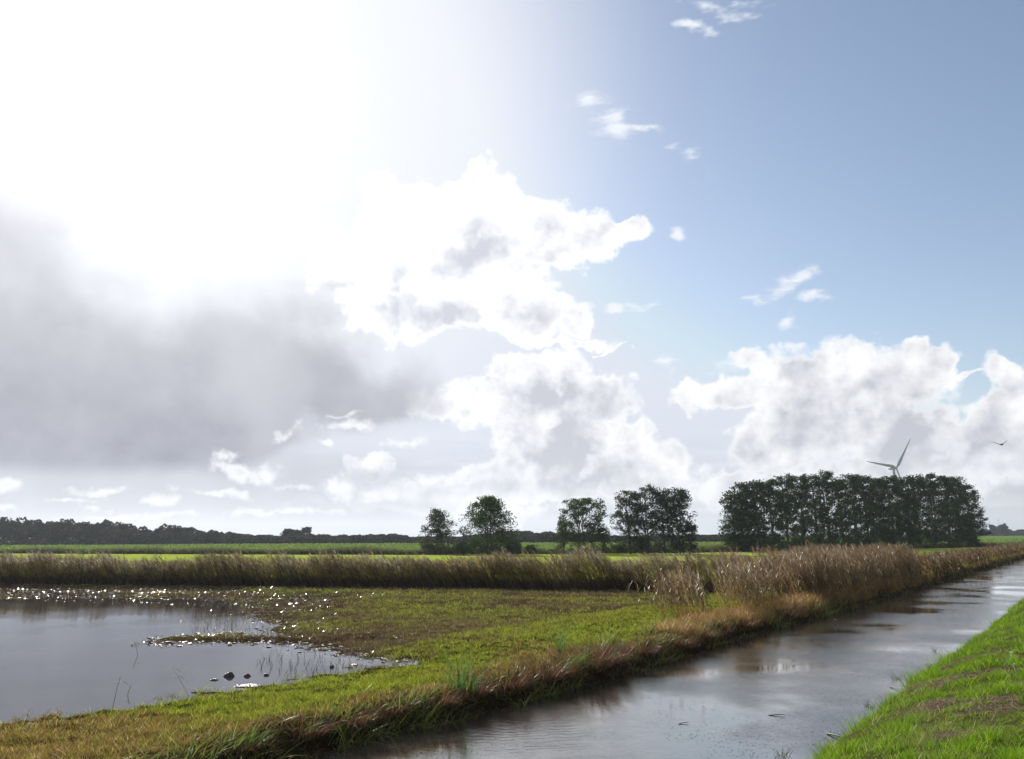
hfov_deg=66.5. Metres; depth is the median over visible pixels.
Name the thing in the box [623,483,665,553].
alder tree
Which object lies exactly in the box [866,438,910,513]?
wind turbine
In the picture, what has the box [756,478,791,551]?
windbreak tree
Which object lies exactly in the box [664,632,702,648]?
sedge tussock
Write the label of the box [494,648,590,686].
sedge tussock
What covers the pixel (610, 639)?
iris plant
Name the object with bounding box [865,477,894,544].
windbreak tree
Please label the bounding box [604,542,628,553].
bush
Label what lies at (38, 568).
reed row
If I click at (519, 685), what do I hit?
sedge tussock
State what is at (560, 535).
bush
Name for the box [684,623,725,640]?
sedge tussock
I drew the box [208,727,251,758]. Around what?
iris plant
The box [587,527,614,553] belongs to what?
bush
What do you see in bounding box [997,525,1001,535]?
poplar tree
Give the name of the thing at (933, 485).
windbreak tree
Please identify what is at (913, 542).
bush
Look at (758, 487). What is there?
windbreak tree
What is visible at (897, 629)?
canal water
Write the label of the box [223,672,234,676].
mud clod
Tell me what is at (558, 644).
iris plant
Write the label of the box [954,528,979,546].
bush
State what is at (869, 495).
windbreak tree
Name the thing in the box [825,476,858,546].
windbreak tree
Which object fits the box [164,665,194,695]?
reed stem
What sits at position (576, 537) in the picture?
alder tree
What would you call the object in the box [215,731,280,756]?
sedge tussock
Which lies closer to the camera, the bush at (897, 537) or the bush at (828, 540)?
the bush at (828, 540)
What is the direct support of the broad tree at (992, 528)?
on the ground at (595, 675)
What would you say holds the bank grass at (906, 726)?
on the ground at (595, 675)
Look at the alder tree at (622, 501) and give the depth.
97.37 m
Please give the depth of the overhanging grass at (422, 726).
11.47 m
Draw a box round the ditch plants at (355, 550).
[0,541,1023,554]
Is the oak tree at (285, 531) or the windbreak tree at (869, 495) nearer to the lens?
the windbreak tree at (869, 495)
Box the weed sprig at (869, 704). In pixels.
[860,698,875,707]
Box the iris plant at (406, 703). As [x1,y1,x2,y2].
[389,686,422,718]
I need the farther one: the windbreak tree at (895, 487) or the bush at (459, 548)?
the windbreak tree at (895, 487)
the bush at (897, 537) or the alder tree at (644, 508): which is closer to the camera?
the alder tree at (644, 508)
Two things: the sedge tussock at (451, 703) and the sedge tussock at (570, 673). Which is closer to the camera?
the sedge tussock at (451, 703)
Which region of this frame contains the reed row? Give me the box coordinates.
[0,543,851,593]
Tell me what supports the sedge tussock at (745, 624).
on the ground at (595, 675)
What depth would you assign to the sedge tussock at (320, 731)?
9.52 m
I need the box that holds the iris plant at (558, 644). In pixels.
[549,621,572,654]
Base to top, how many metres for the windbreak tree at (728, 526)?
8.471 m
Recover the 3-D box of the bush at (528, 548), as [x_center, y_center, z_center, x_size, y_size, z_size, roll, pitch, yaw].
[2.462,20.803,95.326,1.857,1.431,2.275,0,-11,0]
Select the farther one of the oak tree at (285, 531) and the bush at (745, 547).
the oak tree at (285, 531)
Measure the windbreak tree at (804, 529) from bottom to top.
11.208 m
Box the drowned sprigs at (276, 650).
[192,610,365,674]
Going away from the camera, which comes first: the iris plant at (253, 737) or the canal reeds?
the iris plant at (253, 737)
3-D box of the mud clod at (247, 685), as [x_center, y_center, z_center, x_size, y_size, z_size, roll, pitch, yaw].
[-4.480,5.199,13.272,0.538,0.057,0.331,0,-11,0]
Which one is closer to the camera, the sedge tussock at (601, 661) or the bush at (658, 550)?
the sedge tussock at (601, 661)
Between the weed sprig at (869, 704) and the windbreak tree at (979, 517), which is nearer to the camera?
the weed sprig at (869, 704)
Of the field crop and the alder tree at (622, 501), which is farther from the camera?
the field crop
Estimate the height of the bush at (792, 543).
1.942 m
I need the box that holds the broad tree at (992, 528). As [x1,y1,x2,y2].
[988,524,996,535]
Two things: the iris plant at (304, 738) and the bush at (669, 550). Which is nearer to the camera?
the iris plant at (304, 738)
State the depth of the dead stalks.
8.92 m
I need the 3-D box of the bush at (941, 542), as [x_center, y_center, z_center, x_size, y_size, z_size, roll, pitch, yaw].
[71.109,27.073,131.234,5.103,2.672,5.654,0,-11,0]
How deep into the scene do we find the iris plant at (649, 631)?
17.73 m
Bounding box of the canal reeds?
[616,540,1023,617]
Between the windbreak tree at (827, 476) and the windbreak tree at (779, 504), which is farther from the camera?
the windbreak tree at (827, 476)
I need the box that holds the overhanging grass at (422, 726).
[56,556,1015,758]
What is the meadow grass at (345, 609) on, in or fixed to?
on the ground at (595, 675)
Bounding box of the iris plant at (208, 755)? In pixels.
[191,744,219,758]
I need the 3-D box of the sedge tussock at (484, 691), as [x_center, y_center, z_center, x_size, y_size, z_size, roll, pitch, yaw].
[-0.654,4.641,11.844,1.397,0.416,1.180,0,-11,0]
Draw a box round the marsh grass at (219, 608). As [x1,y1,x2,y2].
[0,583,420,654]
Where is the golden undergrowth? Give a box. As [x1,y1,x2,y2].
[636,570,935,646]
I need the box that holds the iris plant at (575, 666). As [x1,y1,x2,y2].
[564,644,603,670]
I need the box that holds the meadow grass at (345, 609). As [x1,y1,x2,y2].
[0,582,732,674]
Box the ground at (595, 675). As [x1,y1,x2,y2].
[0,534,1023,758]
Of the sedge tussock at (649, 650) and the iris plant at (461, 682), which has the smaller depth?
the iris plant at (461, 682)
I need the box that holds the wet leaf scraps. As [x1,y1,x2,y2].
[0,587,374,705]
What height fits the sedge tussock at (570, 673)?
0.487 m
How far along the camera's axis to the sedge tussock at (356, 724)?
10.05 m
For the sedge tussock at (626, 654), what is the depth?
14.94 m
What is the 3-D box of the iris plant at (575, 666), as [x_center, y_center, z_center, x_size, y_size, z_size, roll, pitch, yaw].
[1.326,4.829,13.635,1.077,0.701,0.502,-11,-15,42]
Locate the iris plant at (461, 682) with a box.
[439,637,487,696]
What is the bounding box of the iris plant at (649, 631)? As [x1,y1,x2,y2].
[635,618,656,635]
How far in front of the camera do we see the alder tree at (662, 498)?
96.46 m
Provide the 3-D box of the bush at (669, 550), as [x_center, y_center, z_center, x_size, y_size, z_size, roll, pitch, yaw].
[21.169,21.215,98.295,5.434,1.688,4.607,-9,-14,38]
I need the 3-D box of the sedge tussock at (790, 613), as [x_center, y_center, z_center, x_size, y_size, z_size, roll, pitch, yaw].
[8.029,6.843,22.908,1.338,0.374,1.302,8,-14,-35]
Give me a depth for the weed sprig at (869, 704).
12.00 m
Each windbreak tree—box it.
[717,491,749,551]
[727,481,763,551]
[741,480,775,548]
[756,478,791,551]
[767,474,804,548]
[780,473,820,548]
[798,473,834,548]
[809,470,847,543]
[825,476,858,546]
[834,473,874,549]
[851,474,884,545]
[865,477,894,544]
[877,475,910,544]
[888,477,924,548]
[900,475,938,542]
[915,472,954,543]
[925,475,966,543]
[943,476,978,542]
[951,484,993,542]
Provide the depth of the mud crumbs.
18.43 m
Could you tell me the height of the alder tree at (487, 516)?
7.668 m
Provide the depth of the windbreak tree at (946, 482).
132.60 m
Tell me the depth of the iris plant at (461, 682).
11.73 m
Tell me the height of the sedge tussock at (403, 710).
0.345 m
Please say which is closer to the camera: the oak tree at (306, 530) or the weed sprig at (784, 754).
the weed sprig at (784, 754)
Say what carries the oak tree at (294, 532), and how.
on the ground at (595, 675)
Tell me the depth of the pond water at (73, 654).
16.81 m
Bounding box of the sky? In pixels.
[0,0,1023,538]
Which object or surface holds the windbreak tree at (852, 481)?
on the ground at (595, 675)
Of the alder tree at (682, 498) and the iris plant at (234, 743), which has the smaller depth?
the iris plant at (234, 743)
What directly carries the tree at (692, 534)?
on the ground at (595, 675)
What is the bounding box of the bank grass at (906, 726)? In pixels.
[796,598,1023,758]
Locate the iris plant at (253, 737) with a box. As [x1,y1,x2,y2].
[243,717,284,755]
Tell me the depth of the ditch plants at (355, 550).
109.19 m
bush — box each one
[452,541,473,554]
[503,539,523,554]
[525,544,539,554]
[548,521,577,553]
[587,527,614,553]
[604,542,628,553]
[625,542,662,553]
[654,541,697,553]
[732,537,758,551]
[761,537,787,551]
[784,538,816,549]
[819,538,845,549]
[847,539,867,547]
[871,528,904,546]
[902,533,936,547]
[923,533,958,547]
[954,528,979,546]
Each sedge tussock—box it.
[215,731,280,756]
[263,710,341,744]
[309,698,388,737]
[357,689,433,720]
[388,679,479,710]
[435,673,506,703]
[468,656,558,693]
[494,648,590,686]
[507,651,594,680]
[535,630,653,671]
[551,630,657,668]
[606,638,674,656]
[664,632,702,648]
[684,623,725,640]
[729,616,760,627]
[782,608,804,617]
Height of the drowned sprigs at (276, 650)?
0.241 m
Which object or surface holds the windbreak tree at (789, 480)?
on the ground at (595, 675)
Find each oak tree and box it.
[280,528,291,535]
[290,529,302,534]
[298,526,311,534]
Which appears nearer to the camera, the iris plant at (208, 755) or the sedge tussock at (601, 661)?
the iris plant at (208, 755)
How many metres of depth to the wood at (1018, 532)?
684.97 m
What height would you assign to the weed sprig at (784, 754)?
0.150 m
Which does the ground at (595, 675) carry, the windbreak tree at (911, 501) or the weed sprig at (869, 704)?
the windbreak tree at (911, 501)
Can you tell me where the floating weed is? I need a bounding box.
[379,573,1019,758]
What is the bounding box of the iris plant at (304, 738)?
[295,717,326,741]
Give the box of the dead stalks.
[795,604,1023,758]
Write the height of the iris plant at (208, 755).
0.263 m
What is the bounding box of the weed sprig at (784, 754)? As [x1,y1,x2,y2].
[768,746,792,756]
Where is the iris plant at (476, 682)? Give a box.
[464,661,486,698]
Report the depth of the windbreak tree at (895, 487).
124.11 m
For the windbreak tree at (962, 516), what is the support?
on the ground at (595, 675)
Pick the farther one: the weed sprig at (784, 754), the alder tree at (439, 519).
the alder tree at (439, 519)
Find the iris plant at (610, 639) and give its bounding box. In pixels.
[596,625,623,645]
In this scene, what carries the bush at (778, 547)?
on the ground at (595, 675)
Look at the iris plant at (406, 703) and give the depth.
10.72 m
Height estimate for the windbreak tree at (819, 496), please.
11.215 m
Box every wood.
[0,517,765,544]
[976,529,1023,535]
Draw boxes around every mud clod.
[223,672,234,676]
[234,683,261,687]
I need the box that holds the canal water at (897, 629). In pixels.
[302,559,1023,758]
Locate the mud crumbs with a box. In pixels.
[138,627,415,666]
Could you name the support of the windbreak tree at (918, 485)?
on the ground at (595, 675)
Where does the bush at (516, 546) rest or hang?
on the ground at (595, 675)
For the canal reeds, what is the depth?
28.42 m
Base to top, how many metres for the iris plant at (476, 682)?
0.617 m
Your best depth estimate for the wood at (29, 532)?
278.44 m
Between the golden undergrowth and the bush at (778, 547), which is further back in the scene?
the bush at (778, 547)
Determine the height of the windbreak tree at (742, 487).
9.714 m
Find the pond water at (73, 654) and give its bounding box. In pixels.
[0,588,419,731]
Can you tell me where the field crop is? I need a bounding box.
[0,538,1023,550]
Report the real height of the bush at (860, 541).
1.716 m
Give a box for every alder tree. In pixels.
[415,508,456,551]
[457,495,524,554]
[558,497,610,550]
[609,490,648,553]
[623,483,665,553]
[644,488,687,553]
[663,487,698,553]
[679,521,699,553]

